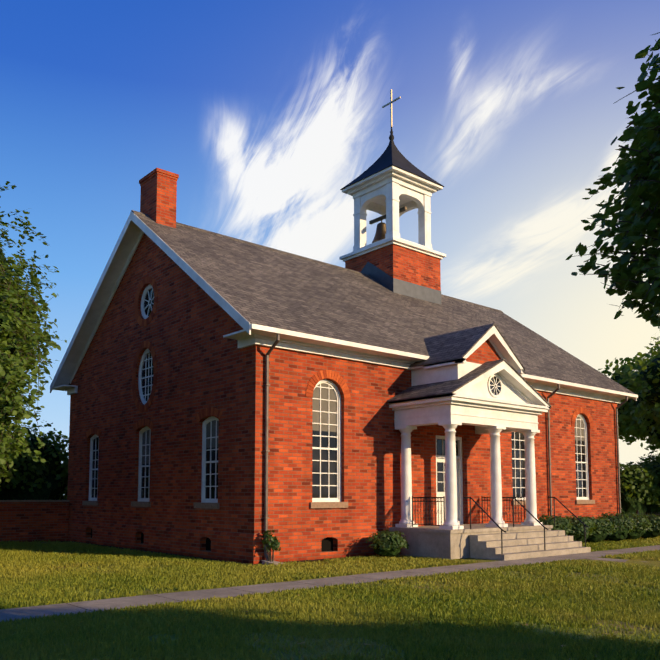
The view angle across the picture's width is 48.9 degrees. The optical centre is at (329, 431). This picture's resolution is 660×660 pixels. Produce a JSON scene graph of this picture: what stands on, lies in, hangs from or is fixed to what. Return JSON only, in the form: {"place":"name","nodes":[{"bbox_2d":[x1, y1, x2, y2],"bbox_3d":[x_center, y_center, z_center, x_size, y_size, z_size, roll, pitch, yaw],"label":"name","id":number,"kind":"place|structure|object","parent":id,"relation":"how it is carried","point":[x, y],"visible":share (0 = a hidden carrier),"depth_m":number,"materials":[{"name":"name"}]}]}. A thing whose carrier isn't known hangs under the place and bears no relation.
{"place":"outdoors","nodes":[
{"label":"outdoors","id":0,"kind":"place"},
{"bbox_2d":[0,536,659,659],"bbox_3d":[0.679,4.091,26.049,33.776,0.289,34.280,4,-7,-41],"label":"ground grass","id":1,"kind":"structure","parent":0,"point":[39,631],"depth_m":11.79,"materials":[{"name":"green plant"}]},
{"bbox_2d":[261,530,280,561],"bbox_3d":[-1.562,3.091,19.215,0.498,0.960,0.466,4,-7,-41],"label":"shrub","id":2,"kind":"object","parent":1,"relation":"on","point":[273,543],"visible":1,"depth_m":19.16,"materials":[{"name":"green plant"}]},
{"bbox_2d":[0,539,659,659],"bbox_3d":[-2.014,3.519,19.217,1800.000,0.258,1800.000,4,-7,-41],"label":"lawn","id":3,"kind":"structure","parent":0,"point":[592,629],"depth_m":10.57,"materials":[{"name":"green plant"}]},
{"bbox_2d":[0,430,20,499],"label":"tree","id":4,"kind":"object","parent":3,"relation":"on","point":[2,495],"visible":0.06,"depth_m":29.80,"materials":[{"name":"green plant"}]},
{"bbox_2d":[0,243,60,428],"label":"tree","id":5,"kind":"object","parent":3,"relation":"on","point":[44,324],"visible":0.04,"depth_m":34.38,"materials":[{"name":"green plant"}]},
{"bbox_2d":[0,181,66,486],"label":"tree","id":6,"kind":"object","parent":3,"relation":"on","point":[16,316],"visible":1,"depth_m":16.34,"materials":[{"name":"green plant"}]},
{"bbox_2d":[0,418,68,499],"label":"trees","id":7,"kind":"object","parent":3,"relation":"on","point":[39,480],"visible":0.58,"depth_m":30.72,"materials":[{"name":"green plant"}]},
{"bbox_2d":[0,502,68,541],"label":"brick garden wall","id":8,"kind":"structure","parent":3,"relation":"on","point":[30,521],"depth_m":28.08,"materials":[{"name":"red brick"}]},
{"bbox_2d":[0,500,69,501],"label":"wall coping","id":9,"kind":"object","parent":8,"relation":"on","point":[34,500],"visible":1,"depth_m":28.11,"materials":[{"name":"stone"}]},
{"bbox_2d":[54,448,68,499],"bbox_3d":[-10.678,2.579,32.785,3.430,4.505,3.646,-1,-5,14],"label":"tree","id":10,"kind":"object","parent":3,"relation":"on","point":[64,480],"visible":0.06,"depth_m":31.47,"materials":[{"name":"green plant"}]},
{"bbox_2d":[61,541,377,565],"bbox_3d":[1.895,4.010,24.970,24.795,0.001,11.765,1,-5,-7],"label":"foundation","id":11,"kind":"object","parent":3,"relation":"on","point":[216,559],"visible":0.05,"depth_m":21.15,"materials":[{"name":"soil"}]},
{"bbox_2d":[262,560,281,564],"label":"ground splash blocks","id":12,"kind":"structure","parent":3,"relation":"on","point":[268,562],"depth_m":19.09,"materials":[{"name":"grey concrete"}]},
{"bbox_2d":[50,89,637,563],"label":"church","id":13,"kind":"structure","parent":3,"relation":"on","point":[232,399],"depth_m":23.38,"materials":[{"name":"brick"}]},
{"bbox_2d":[437,458,458,520],"bbox_3d":[3.973,2.041,24.750,1.230,2.250,0.065,4,-7,-41],"label":"door","id":14,"kind":"structure","parent":13,"relation":"in","point":[439,494],"depth_m":24.58,"materials":[{"name":"paint"}]},
{"bbox_2d":[366,530,408,557],"bbox_3d":[1.696,3.320,21.301,1.369,0.873,1.180,4,-7,-41],"label":"shrub","id":15,"kind":"object","parent":3,"relation":"on","point":[386,543],"visible":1,"depth_m":21.01,"materials":[{"name":"green plant"}]},
{"bbox_2d":[537,514,572,534],"bbox_3d":[7.688,3.531,25.692,1.914,1.219,1.667,4,-7,-41],"label":"shrub","id":16,"kind":"object","parent":3,"relation":"on","point":[561,523],"visible":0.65,"depth_m":25.24,"materials":[{"name":"green plant"}]},
{"bbox_2d":[562,515,596,541],"bbox_3d":[8.852,3.632,26.541,2.001,1.164,1.687,4,-7,-41],"label":"shrub","id":17,"kind":"object","parent":3,"relation":"on","point":[577,528],"visible":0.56,"depth_m":26.02,"materials":[{"name":"green plant"}]},
{"bbox_2d":[584,516,616,542],"bbox_3d":[9.925,3.768,27.582,1.980,1.076,1.652,4,-7,-41],"label":"shrub","id":18,"kind":"object","parent":3,"relation":"on","point":[603,525],"visible":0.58,"depth_m":27.08,"materials":[{"name":"green plant"}]},
{"bbox_2d":[566,32,659,328],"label":"tree","id":19,"kind":"object","parent":3,"relation":"on","point":[637,222],"visible":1,"depth_m":5.70,"materials":[{"name":"green plant"}]},
{"bbox_2d":[596,512,635,541],"bbox_3d":[11.108,3.773,28.482,2.017,1.221,1.661,4,-7,-41],"label":"shrub","id":20,"kind":"object","parent":3,"relation":"on","point":[623,524],"visible":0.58,"depth_m":28.03,"materials":[{"name":"green plant"}]},
{"bbox_2d":[597,337,659,456],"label":"tree","id":21,"kind":"object","parent":3,"relation":"on","point":[629,423],"visible":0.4,"depth_m":45.37,"materials":[{"name":"green plant"}]},
{"bbox_2d":[623,513,652,539],"bbox_3d":[12.202,3.890,29.546,1.994,1.173,1.674,4,-7,-41],"label":"shrub","id":22,"kind":"object","parent":3,"relation":"on","point":[642,524],"visible":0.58,"depth_m":29.05,"materials":[{"name":"green plant"}]},
{"bbox_2d":[617,337,659,446],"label":"tree","id":23,"kind":"object","parent":3,"relation":"on","point":[646,383],"visible":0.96,"depth_m":36.30,"materials":[{"name":"green plant"}]},
{"bbox_2d":[619,462,659,515],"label":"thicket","id":24,"kind":"object","parent":3,"relation":"on","point":[634,492],"visible":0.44,"depth_m":36.01,"materials":[{"name":"green plant"}]},
{"bbox_2d":[632,450,659,516],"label":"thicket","id":25,"kind":"object","parent":3,"relation":"on","point":[653,466],"visible":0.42,"depth_m":37.63,"materials":[{"name":"green plant"}]},
{"bbox_2d":[638,514,659,538],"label":"shrub","id":26,"kind":"object","parent":3,"relation":"on","point":[654,519],"visible":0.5,"depth_m":29.85,"materials":[{"name":"green plant"}]},
{"bbox_2d":[0,545,659,620],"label":"walkway","id":27,"kind":"structure","parent":0,"point":[65,608],"depth_m":14.37,"materials":[{"name":"concrete"}]},
{"bbox_2d":[0,0,659,469],"label":"sky","id":28,"kind":"structure","parent":0,"point":[263,111],"materials":[{"name":"blue"}]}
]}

